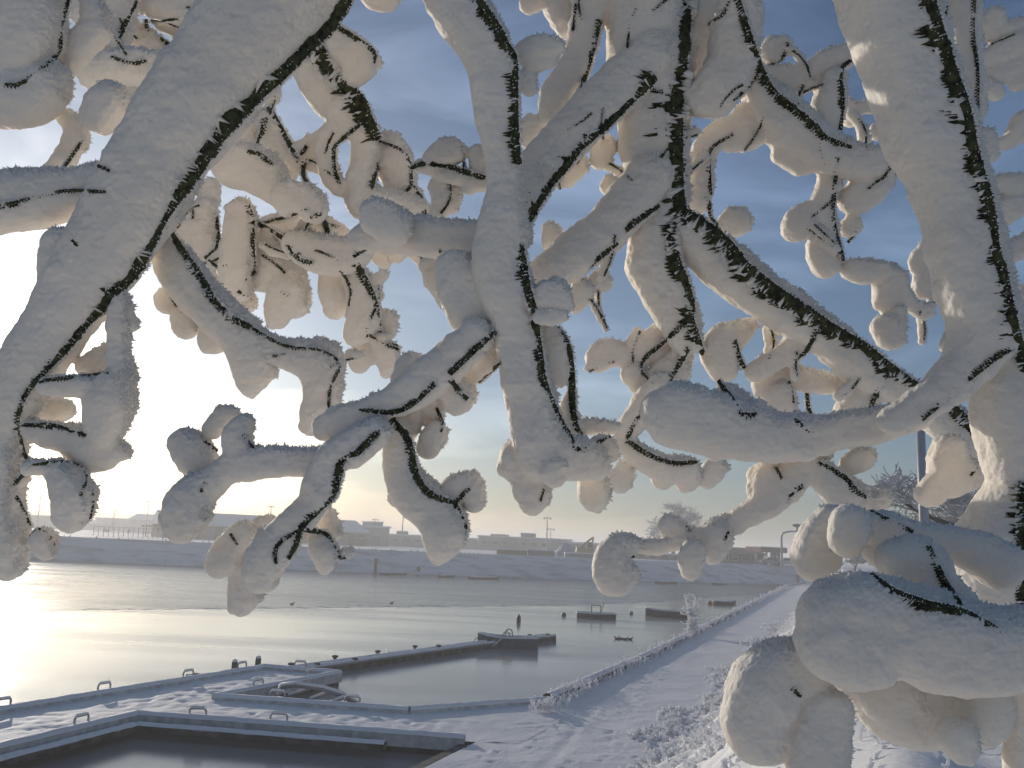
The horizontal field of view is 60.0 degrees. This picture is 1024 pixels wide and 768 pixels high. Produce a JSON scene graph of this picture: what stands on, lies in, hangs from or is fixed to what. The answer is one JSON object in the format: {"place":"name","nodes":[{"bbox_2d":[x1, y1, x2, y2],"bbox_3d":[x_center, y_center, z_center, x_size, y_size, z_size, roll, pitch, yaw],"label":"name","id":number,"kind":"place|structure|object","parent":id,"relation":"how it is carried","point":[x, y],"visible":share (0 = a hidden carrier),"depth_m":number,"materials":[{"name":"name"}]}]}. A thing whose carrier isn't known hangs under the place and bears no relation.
{"place":"outdoors","nodes":[
{"label":"outdoors","id":0,"kind":"place"},
{"bbox_2d":[0,559,783,611],"bbox_3d":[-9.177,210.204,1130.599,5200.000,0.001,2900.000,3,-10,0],"label":"water","id":1,"kind":"structure","parent":0,"point":[41,585],"depth_m":84.45,"materials":[{"name":"grey liquid"}]},
{"bbox_2d":[0,656,576,767],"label":"concrete jetty","id":2,"kind":"object","parent":1,"relation":"in","point":[235,702],"visible":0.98,"depth_m":22.10,"materials":[{"name":"grey concrete"}]},
{"bbox_2d":[186,633,555,675],"bbox_3d":[-4.634,11.494,37.734,2.587,0.620,22.788,-4,-12,31],"label":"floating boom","id":3,"kind":"object","parent":1,"relation":"on","point":[378,658],"visible":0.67,"depth_m":36.30,"materials":[{"name":"concrete"}]},
{"bbox_2d":[5,594,740,613],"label":"brash ice","id":4,"kind":"structure","parent":1,"relation":"on","point":[408,607],"depth_m":67.86,"materials":[{"name":"white ice"}]},
{"bbox_2d":[374,558,377,572],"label":"mooring post","id":5,"kind":"object","parent":1,"relation":"in","point":[375,564],"visible":0.88,"depth_m":128.72,"materials":[{"name":"metal"}]},
{"bbox_2d":[0,595,759,767],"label":"ice sheet","id":6,"kind":"object","parent":1,"relation":"on","point":[46,654],"visible":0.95,"depth_m":37.26,"materials":[{"name":"grey ice"}]},
{"bbox_2d":[272,681,358,702],"bbox_3d":[-5.995,8.970,25.463,2.752,0.773,2.056,0,-11,15],"label":"boat","id":7,"kind":"object","parent":6,"relation":"on","point":[324,689],"visible":0.62,"depth_m":25.55,"materials":[{"name":"grey metal"}]},
{"bbox_2d":[379,572,405,574],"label":"moored barge","id":8,"kind":"object","parent":1,"relation":"on","point":[392,573],"visible":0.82,"depth_m":125.35},
{"bbox_2d":[438,574,454,577],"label":"moored barge","id":9,"kind":"object","parent":1,"relation":"on","point":[446,576],"visible":0.82,"depth_m":125.17},
{"bbox_2d":[468,576,498,578],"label":"moored barge","id":10,"kind":"object","parent":1,"relation":"on","point":[482,577],"visible":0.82,"depth_m":124.24},
{"bbox_2d":[477,629,538,648],"bbox_3d":[-0.193,12.304,42.676,2.998,1.006,1.211,3,-10,0],"label":"floating platform","id":11,"kind":"object","parent":1,"relation":"on","point":[509,641],"visible":0.84,"depth_m":42.30,"materials":[{"name":"grey metal"}]},
{"bbox_2d":[516,614,520,622],"bbox_3d":[0.427,15.116,56.988,0.280,0.620,0.280,3,-10,0],"label":"buoy","id":12,"kind":"object","parent":1,"relation":"on","point":[518,618],"visible":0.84,"depth_m":56.91,"materials":[{"name":"black plastic"}]},
{"bbox_2d":[576,603,615,618],"bbox_3d":[5.996,16.237,63.385,2.832,1.132,1.288,3,-10,0],"label":"work punt","id":13,"kind":"object","parent":1,"relation":"on","point":[598,615],"visible":0.97,"depth_m":62.85,"materials":[{"name":"metal"}]},
{"bbox_2d":[655,581,676,583],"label":"moored barge","id":14,"kind":"object","parent":1,"relation":"on","point":[666,582],"visible":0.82,"depth_m":138.29},
{"bbox_2d":[645,607,688,617],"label":"rowing boat","id":15,"kind":"object","parent":1,"relation":"on","point":[656,612],"visible":0.79,"depth_m":67.16,"materials":[{"name":"wood"}]},
{"bbox_2d":[712,582,725,584],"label":"moored barge","id":16,"kind":"object","parent":1,"relation":"on","point":[718,583],"visible":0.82,"depth_m":143.54},
{"bbox_2d":[712,600,735,604],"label":"rowing boat","id":17,"kind":"object","parent":1,"relation":"on","point":[724,602],"visible":0.96,"depth_m":86.25,"materials":[{"name":"wood"}]},
{"bbox_2d":[30,536,839,584],"bbox_3d":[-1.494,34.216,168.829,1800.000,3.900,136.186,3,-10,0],"label":"bank","id":18,"kind":"structure","parent":0,"point":[88,549],"depth_m":134.76,"materials":[{"name":"white snow"}]},
{"bbox_2d":[64,535,786,581],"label":"bank tufts","id":19,"kind":"object","parent":18,"relation":"on","point":[446,567],"visible":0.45,"depth_m":137.25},
{"bbox_2d":[411,741,474,767],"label":"quay wall","id":20,"kind":"structure","parent":0,"point":[438,757],"depth_m":19.19,"materials":[{"name":"concrete"}]},
{"bbox_2d":[543,582,805,702],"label":"quay kerb","id":21,"kind":"structure","parent":20,"relation":"on","point":[594,675],"depth_m":35.95,"materials":[{"name":"concrete"}]},
{"bbox_2d":[679,594,702,631],"bbox_3d":[10.146,12.813,49.350,1.173,2.262,1.518,7,-11,-24],"label":"frosted shrub","id":22,"kind":"object","parent":21,"relation":"on","point":[692,616],"visible":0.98,"depth_m":49.49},
{"bbox_2d":[30,528,867,565],"bbox_3d":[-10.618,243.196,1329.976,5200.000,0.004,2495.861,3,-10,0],"label":"land","id":23,"kind":"structure","parent":0,"point":[89,533],"depth_m":189.13,"materials":[{"name":"white snow"}]},
{"bbox_2d":[36,496,43,526],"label":"light mast","id":24,"kind":"object","parent":23,"relation":"on","point":[38,510],"visible":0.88,"depth_m":331.31,"materials":[{"name":"grey metal"}]},
{"bbox_2d":[30,515,82,529],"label":"skyline building","id":25,"kind":"structure","parent":23,"relation":"on","point":[44,519],"depth_m":431.49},
{"bbox_2d":[83,520,104,530],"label":"skyline building","id":26,"kind":"structure","parent":23,"relation":"on","point":[91,524],"depth_m":472.39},
{"bbox_2d":[95,517,129,531],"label":"skyline building","id":27,"kind":"structure","parent":23,"relation":"on","point":[118,523],"depth_m":481.47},
{"bbox_2d":[93,526,162,538],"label":"fence","id":28,"kind":"object","parent":23,"relation":"on","point":[98,531],"visible":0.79,"depth_m":169.96,"materials":[{"name":"grey metal"}]},
{"bbox_2d":[129,514,153,532],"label":"skyline building","id":29,"kind":"structure","parent":23,"relation":"on","point":[137,522],"depth_m":441.35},
{"bbox_2d":[150,510,369,545],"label":"warehouse","id":30,"kind":"structure","parent":23,"relation":"on","point":[355,533],"depth_m":211.27,"materials":[{"name":"concrete"}]},
{"bbox_2d":[199,527,216,539],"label":"sliding door","id":31,"kind":"structure","parent":30,"relation":"in","point":[209,533],"depth_m":200.63,"materials":[{"name":"metal"}]},
{"bbox_2d":[336,533,347,544],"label":"sliding door","id":32,"kind":"structure","parent":30,"relation":"in","point":[343,540],"depth_m":215.09,"materials":[{"name":"metal"}]},
{"bbox_2d":[355,534,364,538],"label":"window","id":33,"kind":"structure","parent":30,"relation":"in","point":[361,536],"depth_m":217.20,"materials":[{"name":"glass"}]},
{"bbox_2d":[362,521,390,545],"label":"storage hall","id":34,"kind":"structure","parent":23,"relation":"on","point":[378,535],"depth_m":234.35,"materials":[{"name":"grey metal"}]},
{"bbox_2d":[372,536,379,545],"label":"door","id":35,"kind":"structure","parent":34,"relation":"in","point":[375,539],"depth_m":233.33,"materials":[{"name":"grey metal"}]},
{"bbox_2d":[401,517,403,546],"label":"light mast","id":36,"kind":"object","parent":23,"relation":"on","point":[402,532],"visible":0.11,"depth_m":240.45,"materials":[{"name":"grey metal"}]},
{"bbox_2d":[389,531,424,547],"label":"flat shed","id":37,"kind":"structure","parent":23,"relation":"on","point":[408,540],"depth_m":250.63,"materials":[{"name":"concrete"}]},
{"bbox_2d":[462,538,477,549],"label":"flat shed","id":38,"kind":"structure","parent":23,"relation":"on","point":[472,543],"depth_m":261.71,"materials":[{"name":"concrete"}]},
{"bbox_2d":[477,534,517,550],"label":"flat shed","id":39,"kind":"structure","parent":23,"relation":"on","point":[493,542],"depth_m":253.87,"materials":[{"name":"concrete"}]},
{"bbox_2d":[497,548,527,555],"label":"container","id":40,"kind":"object","parent":23,"relation":"on","point":[503,551],"visible":0.93,"depth_m":159.56,"materials":[{"name":"grey metal"}]},
{"bbox_2d":[527,549,554,556],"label":"container","id":41,"kind":"object","parent":23,"relation":"on","point":[537,552],"visible":0.88,"depth_m":160.53,"materials":[{"name":"grey metal"}]},
{"bbox_2d":[516,533,572,551],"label":"flat shed","id":42,"kind":"structure","parent":23,"relation":"on","point":[528,541],"depth_m":248.21,"materials":[{"name":"concrete"}]},
{"bbox_2d":[543,517,550,547],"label":"light mast","id":43,"kind":"object","parent":23,"relation":"on","point":[546,530],"visible":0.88,"depth_m":230.72,"materials":[{"name":"grey metal"}]},
{"bbox_2d":[555,543,574,555],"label":"covered heap","id":44,"kind":"object","parent":23,"relation":"on","point":[563,548],"visible":0.53,"depth_m":176.19,"materials":[{"name":"white snow"}]},
{"bbox_2d":[564,552,592,557],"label":"site cabin","id":45,"kind":"object","parent":23,"relation":"on","point":[578,555],"visible":0.89,"depth_m":162.43,"materials":[{"name":"white metal"}]},
{"bbox_2d":[561,541,598,552],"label":"flat shed","id":46,"kind":"structure","parent":23,"relation":"on","point":[573,545],"depth_m":246.80,"materials":[{"name":"concrete"}]},
{"bbox_2d":[575,537,593,555],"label":"excavator","id":47,"kind":"object","parent":23,"relation":"on","point":[588,548],"visible":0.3,"depth_m":171.09,"materials":[{"name":"metal"}]},
{"bbox_2d":[633,553,677,560],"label":"building","id":48,"kind":"structure","parent":23,"relation":"on","point":[669,556],"depth_m":189.94,"materials":[{"name":"grey"}]},
{"bbox_2d":[645,500,703,553],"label":"frost tree","id":49,"kind":"object","parent":23,"relation":"on","point":[678,510],"visible":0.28,"depth_m":205.93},
{"bbox_2d":[720,546,786,564],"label":"canopy building","id":50,"kind":"structure","parent":23,"relation":"on","point":[749,555],"depth_m":175.90,"materials":[{"name":"concrete"}]},
{"bbox_2d":[732,556,737,560],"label":"window","id":51,"kind":"structure","parent":50,"relation":"in","point":[734,558],"depth_m":175.92,"materials":[{"name":"glass"}]},
{"bbox_2d":[757,557,780,565],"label":"parked car","id":52,"kind":"object","parent":23,"relation":"on","point":[769,560],"visible":0.96,"depth_m":167.22,"materials":[{"name":"grey metal"}]},
{"bbox_2d":[770,553,779,564],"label":"site cabin","id":53,"kind":"object","parent":23,"relation":"on","point":[772,554],"visible":0.34,"depth_m":175.49,"materials":[{"name":"grey metal"}]},
{"bbox_2d":[779,558,791,564],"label":"parked car","id":54,"kind":"object","parent":23,"relation":"on","point":[787,561],"visible":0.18,"depth_m":169.17,"materials":[{"name":"grey metal"}]},
{"bbox_2d":[781,531,796,566],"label":"street lamp","id":55,"kind":"object","parent":23,"relation":"on","point":[782,546],"visible":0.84,"depth_m":149.99,"materials":[{"name":"grey metal"}]},
{"bbox_2d":[0,0,1023,559],"label":"sky","id":56,"kind":"structure","parent":0,"point":[421,91],"materials":[{"name":"blue"}]},
{"bbox_2d":[425,563,1002,767],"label":"path","id":57,"kind":"structure","parent":0,"point":[591,733],"depth_m":23.71,"materials":[{"name":"white snow"}]},
{"bbox_2d":[0,0,1023,767],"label":"frosted tree","id":58,"kind":"object","parent":57,"relation":"on","point":[914,642],"visible":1,"depth_m":1.17,"materials":[{"name":"white plant"}]},
{"bbox_2d":[529,585,789,710],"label":"frosted weeds","id":59,"kind":"object","parent":57,"relation":"on","point":[548,703],"visible":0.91,"depth_m":33.04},
{"bbox_2d":[618,616,795,767],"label":"bank weeds","id":60,"kind":"object","parent":57,"relation":"on","point":[704,733],"visible":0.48,"depth_m":22.15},
{"bbox_2d":[792,524,800,582],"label":"street lamp","id":61,"kind":"object","parent":57,"relation":"on","point":[797,575],"visible":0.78,"depth_m":162.61,"materials":[{"name":"metal"}]},
{"bbox_2d":[843,552,870,570],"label":"frost tree","id":62,"kind":"object","parent":57,"relation":"on","point":[859,559],"visible":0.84,"depth_m":119.71,"materials":[{"name":"white snow"}]},
{"bbox_2d":[736,719,981,767],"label":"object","id":63,"kind":"structure","parent":57,"relation":"on","point":[876,755],"depth_m":7.17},
{"bbox_2d":[862,462,980,524],"bbox_3d":[20.571,6.851,40.810,8.263,6.306,7.008,-2,-11,22],"label":"frost tree","id":64,"kind":"object","parent":57,"relation":"on","point":[951,516],"visible":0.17,"depth_m":40.82,"materials":[{"name":"white plant"}]},
{"bbox_2d":[916,430,928,521],"bbox_3d":[13.129,3.907,28.286,0.600,7.061,0.600,3,-10,0],"label":"steel pole","id":65,"kind":"object","parent":57,"relation":"on","point":[921,465],"visible":0.16,"depth_m":28.44,"materials":[{"name":"grey metal"}]},
{"bbox_2d":[892,492,973,518],"bbox_3d":[25.511,8.922,51.868,6.816,6.693,7.392,3,-10,0],"label":"frost tree","id":66,"kind":"object","parent":57,"relation":"on","point":[939,512],"visible":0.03,"depth_m":50.02,"materials":[{"name":"white plant"}]}
]}

